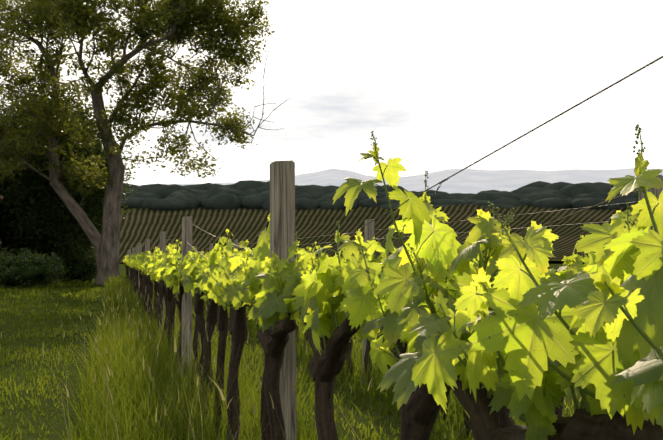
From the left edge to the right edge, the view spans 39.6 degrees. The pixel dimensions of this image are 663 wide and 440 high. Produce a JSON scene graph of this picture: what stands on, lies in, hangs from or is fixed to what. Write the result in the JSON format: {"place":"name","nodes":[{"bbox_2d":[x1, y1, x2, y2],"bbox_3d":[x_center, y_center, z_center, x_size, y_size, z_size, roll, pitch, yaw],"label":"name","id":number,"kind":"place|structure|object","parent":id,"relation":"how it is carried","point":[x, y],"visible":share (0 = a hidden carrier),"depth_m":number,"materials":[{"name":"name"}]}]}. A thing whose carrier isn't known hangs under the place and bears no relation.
{"place":"outdoors","nodes":[
{"label":"outdoors","id":0,"kind":"place"},
{"bbox_2d":[0,260,584,439],"bbox_3d":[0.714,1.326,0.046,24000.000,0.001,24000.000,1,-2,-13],"label":"ground","id":1,"kind":"structure","parent":0,"point":[554,264],"depth_m":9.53,"materials":[{"name":"green plant"}]},
{"bbox_2d":[0,248,39,284],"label":"bush","id":2,"kind":"object","parent":1,"relation":"on","point":[5,252],"visible":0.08,"depth_m":44.33,"materials":[{"name":"green plant"}]},
{"bbox_2d":[0,248,68,288],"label":"bush","id":3,"kind":"object","parent":1,"relation":"on","point":[18,271],"visible":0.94,"depth_m":40.66,"materials":[{"name":"green plant"}]},
{"bbox_2d":[0,90,140,281],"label":"tree","id":4,"kind":"object","parent":1,"relation":"on","point":[36,215],"visible":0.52,"depth_m":50.49,"materials":[{"name":"green plant"}]},
{"bbox_2d":[52,248,96,281],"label":"bush","id":5,"kind":"object","parent":1,"relation":"on","point":[81,270],"visible":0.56,"depth_m":51.81,"materials":[{"name":"green plant"}]},
{"bbox_2d":[128,264,133,289],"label":"grape vine","id":6,"kind":"object","parent":1,"relation":"on","point":[132,275],"visible":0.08,"depth_m":32.17,"materials":[{"name":"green plant"}]},
{"bbox_2d":[130,256,137,301],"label":"grape vine","id":7,"kind":"object","parent":1,"relation":"on","point":[134,259],"visible":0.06,"depth_m":26.79,"materials":[{"name":"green plant"}]},
{"bbox_2d":[131,254,138,288],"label":"grape vine","id":8,"kind":"object","parent":1,"relation":"on","point":[132,265],"visible":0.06,"depth_m":26.10,"materials":[{"name":"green plant"}]},
{"bbox_2d":[133,262,142,293],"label":"grape vine","id":9,"kind":"object","parent":1,"relation":"on","point":[140,274],"visible":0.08,"depth_m":21.98,"materials":[{"name":"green plant"}]},
{"bbox_2d":[136,256,141,304],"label":"grape vine","id":10,"kind":"object","parent":1,"relation":"on","point":[139,289],"visible":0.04,"depth_m":22.72,"materials":[{"name":"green plant"}]},
{"bbox_2d":[138,243,141,296],"bbox_3d":[-5.095,1.681,24.542,0.096,2.142,0.087,-1,-2,-10],"label":"vineyard post","id":11,"kind":"object","parent":1,"relation":"on","point":[139,247],"visible":0.35,"depth_m":24.53,"materials":[{"name":"grey wood"}]},
{"bbox_2d":[137,259,145,303],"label":"grape vine","id":12,"kind":"object","parent":1,"relation":"on","point":[143,294],"visible":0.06,"depth_m":20.66,"materials":[{"name":"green plant"}]},
{"bbox_2d":[137,262,148,311],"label":"grape vine","id":13,"kind":"object","parent":1,"relation":"on","point":[147,287],"visible":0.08,"depth_m":18.63,"materials":[{"name":"green plant"}]},
{"bbox_2d":[139,252,146,264],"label":"grape vine","id":14,"kind":"object","parent":1,"relation":"on","point":[142,258],"visible":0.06,"depth_m":19.33,"materials":[{"name":"green plant"}]},
{"bbox_2d":[0,0,289,284],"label":"oak tree","id":15,"kind":"object","parent":1,"relation":"on","point":[175,23],"visible":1,"depth_m":45.92,"materials":[{"name":"green plant"}]},
{"bbox_2d":[145,239,149,303],"bbox_3d":[-3.870,1.465,19.391,0.098,2.142,0.087,0,-2,-14],"label":"vineyard post","id":16,"kind":"object","parent":1,"relation":"on","point":[147,243],"visible":0.19,"depth_m":19.39,"materials":[{"name":"grey wood"}]},
{"bbox_2d":[142,254,155,323],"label":"grape vine","id":17,"kind":"object","parent":1,"relation":"on","point":[150,283],"visible":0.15,"depth_m":16.59,"materials":[{"name":"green plant"}]},
{"bbox_2d":[142,253,157,316],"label":"grape vine","id":18,"kind":"object","parent":1,"relation":"on","point":[155,255],"visible":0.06,"depth_m":17.36,"materials":[{"name":"green plant"}]},
{"bbox_2d":[144,247,157,331],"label":"grape vine","id":19,"kind":"object","parent":1,"relation":"on","point":[150,259],"visible":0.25,"depth_m":14.62,"materials":[{"name":"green plant"}]},
{"bbox_2d":[148,259,162,333],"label":"grape vine","id":20,"kind":"object","parent":1,"relation":"on","point":[152,270],"visible":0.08,"depth_m":13.26,"materials":[{"name":"green plant"}]},
{"bbox_2d":[149,250,166,321],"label":"grape vine","id":21,"kind":"object","parent":1,"relation":"on","point":[156,258],"visible":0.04,"depth_m":13.91,"materials":[{"name":"green plant"}]},
{"bbox_2d":[154,247,166,336],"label":"grape vine","id":22,"kind":"object","parent":1,"relation":"on","point":[155,305],"depth_m":15.23,"materials":[{"name":"brown plant"}]},
{"bbox_2d":[153,247,168,342],"bbox_3d":[-2.264,1.134,12.515,0.311,1.541,0.861,0,-2,-9],"label":"grape vine","id":23,"kind":"object","parent":1,"relation":"on","point":[158,263],"visible":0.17,"depth_m":12.53,"materials":[{"name":"green plant"}]},
{"bbox_2d":[158,232,165,325],"bbox_3d":[-2.629,1.249,14.239,0.096,2.143,0.087,1,-2,-9],"label":"vineyard post","id":24,"kind":"object","parent":1,"relation":"on","point":[163,241],"visible":0.29,"depth_m":14.23,"materials":[{"name":"grey wood"}]},
{"bbox_2d":[157,250,180,354],"bbox_3d":[-1.985,1.107,11.213,0.357,1.480,0.873,1,-3,-18],"label":"grape vine","id":25,"kind":"object","parent":1,"relation":"on","point":[169,295],"visible":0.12,"depth_m":11.18,"materials":[{"name":"green plant"}]},
{"bbox_2d":[163,244,180,376],"bbox_3d":[-1.619,1.018,9.809,0.334,1.548,0.926,0,-2,-7],"label":"grape vine","id":26,"kind":"object","parent":1,"relation":"on","point":[177,255],"visible":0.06,"depth_m":9.83,"materials":[{"name":"green plant"}]},
{"bbox_2d":[162,241,185,358],"bbox_3d":[-1.505,0.985,9.194,0.387,1.563,0.857,0,-2,-10],"label":"grape vine","id":27,"kind":"object","parent":1,"relation":"on","point":[175,264],"visible":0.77,"depth_m":9.23,"materials":[{"name":"green plant"}]},
{"bbox_2d":[167,240,181,338],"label":"grape vine","id":28,"kind":"object","parent":1,"relation":"on","point":[173,300],"visible":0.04,"depth_m":11.82,"materials":[{"name":"green plant"}]},
{"bbox_2d":[182,216,191,386],"bbox_3d":[-1.428,1.033,9.092,0.096,2.142,0.087,1,-3,-18],"label":"vineyard post","id":29,"kind":"object","parent":1,"relation":"on","point":[186,248],"visible":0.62,"depth_m":9.06,"materials":[{"name":"grey wood"}]},
{"bbox_2d":[181,246,207,398],"bbox_3d":[-1.217,0.986,8.504,0.332,1.496,0.810,0,-2,-12],"label":"grape vine","id":30,"kind":"object","parent":1,"relation":"on","point":[196,328],"visible":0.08,"depth_m":8.48,"materials":[{"name":"green plant"}]},
{"bbox_2d":[180,250,211,413],"bbox_3d":[-1.099,0.982,7.756,0.353,1.449,0.848,1,-2,-13],"label":"grape vine","id":31,"kind":"object","parent":1,"relation":"on","point":[193,266],"visible":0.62,"depth_m":7.73,"materials":[{"name":"green plant"}]},
{"bbox_2d":[193,240,233,424],"bbox_3d":[-0.929,0.916,7.157,0.302,1.526,0.837,0,-2,-11],"label":"grape vine","id":32,"kind":"object","parent":1,"relation":"on","point":[212,312],"visible":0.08,"depth_m":7.08,"materials":[{"name":"green plant"}]},
{"bbox_2d":[199,229,251,439],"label":"grape vine","id":33,"kind":"object","parent":1,"relation":"on","point":[223,320],"visible":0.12,"depth_m":6.43,"materials":[{"name":"green plant"}]},
{"bbox_2d":[206,236,250,416],"bbox_3d":[-0.585,0.860,5.815,0.352,1.526,0.860,1,-3,-18],"label":"grape vine","id":34,"kind":"object","parent":1,"relation":"on","point":[214,257],"visible":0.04,"depth_m":5.95,"materials":[{"name":"green plant"}]},
{"bbox_2d":[204,249,253,439],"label":"grape vine","id":35,"kind":"object","parent":1,"relation":"on","point":[234,263],"visible":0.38,"depth_m":5.16,"materials":[{"name":"green plant"}]},
{"bbox_2d":[234,239,237,253],"bbox_3d":[-2.072,1.493,20.055,0.096,2.142,0.087,0,-3,-9],"label":"vineyard post","id":36,"kind":"object","parent":1,"relation":"on","point":[235,243],"visible":0.15,"depth_m":20.05,"materials":[{"name":"grey wood"}]},
{"bbox_2d":[217,214,301,439],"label":"grape vine","id":37,"kind":"object","parent":1,"relation":"on","point":[267,295],"visible":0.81,"depth_m":3.76,"materials":[{"name":"green plant"}]},
{"bbox_2d":[237,276,300,439],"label":"grape vine","id":38,"kind":"object","parent":1,"relation":"on","point":[266,434],"depth_m":4.42,"materials":[{"name":"brown plant"}]},
{"bbox_2d":[270,160,295,439],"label":"vineyard post","id":39,"kind":"object","parent":1,"relation":"on","point":[282,204],"visible":0.62,"depth_m":3.90,"materials":[{"name":"grey wood"}]},
{"bbox_2d":[295,250,303,342],"bbox_3d":[-0.499,1.191,13.726,0.396,1.530,0.865,1,-2,-16],"label":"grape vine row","id":40,"kind":"object","parent":1,"relation":"on","point":[298,321],"visible":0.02,"depth_m":13.58,"materials":[{"name":"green plant"}]},
{"bbox_2d":[295,247,309,349],"bbox_3d":[-0.378,1.155,12.969,0.415,1.537,0.849,1,-2,-16],"label":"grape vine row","id":41,"kind":"object","parent":1,"relation":"on","point":[299,260],"visible":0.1,"depth_m":12.88,"materials":[{"name":"green plant"}]},
{"bbox_2d":[303,242,324,274],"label":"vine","id":42,"kind":"object","parent":1,"relation":"on","point":[317,248],"visible":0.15,"depth_m":11.80,"materials":[{"name":"green plant"}]},
{"bbox_2d":[274,221,382,439],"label":"grape vine","id":43,"kind":"object","parent":1,"relation":"on","point":[320,296],"visible":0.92,"depth_m":2.98,"materials":[{"name":"green plant"}]},
{"bbox_2d":[339,256,353,377],"bbox_3d":[0.215,1.109,10.319,0.368,1.407,0.885,1,-2,-12],"label":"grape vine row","id":44,"kind":"object","parent":1,"relation":"on","point":[350,347],"depth_m":10.22,"materials":[{"name":"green plant"}]},
{"bbox_2d":[350,253,372,384],"bbox_3d":[0.385,1.007,9.594,0.319,1.550,0.884,1,-2,-13],"label":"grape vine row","id":45,"kind":"object","parent":1,"relation":"on","point":[368,347],"depth_m":9.60,"materials":[{"name":"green plant"}]},
{"bbox_2d":[362,219,374,384],"bbox_3d":[0.390,1.061,9.756,0.096,2.143,0.088,2,-3,-15],"label":"vineyard post","id":46,"kind":"object","parent":1,"relation":"on","point":[369,233],"visible":0.19,"depth_m":9.76,"materials":[{"name":"grey wood"}]},
{"bbox_2d":[358,237,389,394],"bbox_3d":[0.489,0.956,8.959,0.403,1.605,0.892,0,-2,-11],"label":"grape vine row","id":47,"kind":"object","parent":1,"relation":"on","point":[371,259],"visible":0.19,"depth_m":9.14,"materials":[{"name":"green plant"}]},
{"bbox_2d":[130,56,662,327],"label":"trellis wires","id":48,"kind":"object","parent":1,"relation":"on","point":[613,84],"visible":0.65,"depth_m":1.84,"materials":[{"name":"grey metal"}]},
{"bbox_2d":[338,171,481,439],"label":"grape vine","id":49,"kind":"object","parent":1,"relation":"on","point":[419,410],"visible":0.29,"depth_m":2.36,"materials":[{"name":"green plant"}]},
{"bbox_2d":[439,393,449,419],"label":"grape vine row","id":50,"kind":"object","parent":1,"relation":"on","point":[442,411],"depth_m":7.54,"materials":[{"name":"green plant"}]},
{"bbox_2d":[463,266,478,435],"bbox_3d":[1.019,0.892,6.840,0.319,1.550,0.884,1,-2,-14],"label":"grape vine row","id":51,"kind":"object","parent":1,"relation":"on","point":[467,425],"depth_m":6.85,"materials":[{"name":"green plant"}]},
{"bbox_2d":[466,237,509,414],"bbox_3d":[1.118,0.841,6.218,0.403,1.605,0.892,0,-2,-10],"label":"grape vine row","id":52,"kind":"object","parent":1,"relation":"on","point":[482,265],"visible":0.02,"depth_m":6.40,"materials":[{"name":"green plant"}]},
{"bbox_2d":[332,124,662,439],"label":"grape vine","id":53,"kind":"object","parent":1,"relation":"on","point":[521,333],"visible":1,"depth_m":1.34,"materials":[{"name":"green plant"}]},
{"bbox_2d":[541,235,596,417],"bbox_3d":[1.331,0.853,5.536,0.348,1.515,0.851,1,-2,-16],"label":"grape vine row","id":54,"kind":"object","parent":1,"relation":"on","point":[562,275],"visible":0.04,"depth_m":5.34,"materials":[{"name":"green plant"}]},
{"bbox_2d":[570,254,590,271],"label":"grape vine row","id":55,"kind":"object","parent":1,"relation":"on","point":[578,260],"visible":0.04,"depth_m":5.25,"materials":[{"name":"green plant"}]},
{"bbox_2d":[639,175,662,418],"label":"grapevine","id":56,"kind":"object","parent":1,"relation":"on","point":[655,192],"visible":0.02,"depth_m":4.58,"materials":[{"name":"green plant"}]},
{"bbox_2d":[1,204,631,262],"bbox_3d":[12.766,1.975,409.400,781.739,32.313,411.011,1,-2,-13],"label":"hill field","id":57,"kind":"structure","parent":0,"point":[139,225],"depth_m":414.59,"materials":[{"name":"green plant"}]},
{"bbox_2d":[121,180,638,209],"bbox_3d":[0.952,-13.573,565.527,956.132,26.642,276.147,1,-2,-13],"label":"distant treeline","id":58,"kind":"object","parent":57,"relation":"on","point":[252,194],"visible":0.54,"depth_m":531.55,"materials":[{"name":"green plant"}]},
{"bbox_2d":[0,0,662,184],"label":"sky","id":59,"kind":"structure","parent":0,"point":[440,85],"materials":[{"name":"white"}]},
{"bbox_2d":[137,168,662,193],"bbox_3d":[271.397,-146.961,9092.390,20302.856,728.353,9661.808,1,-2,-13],"label":"mountain ridge","id":60,"kind":"structure","parent":0,"point":[473,181],"depth_m":8193.98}
]}

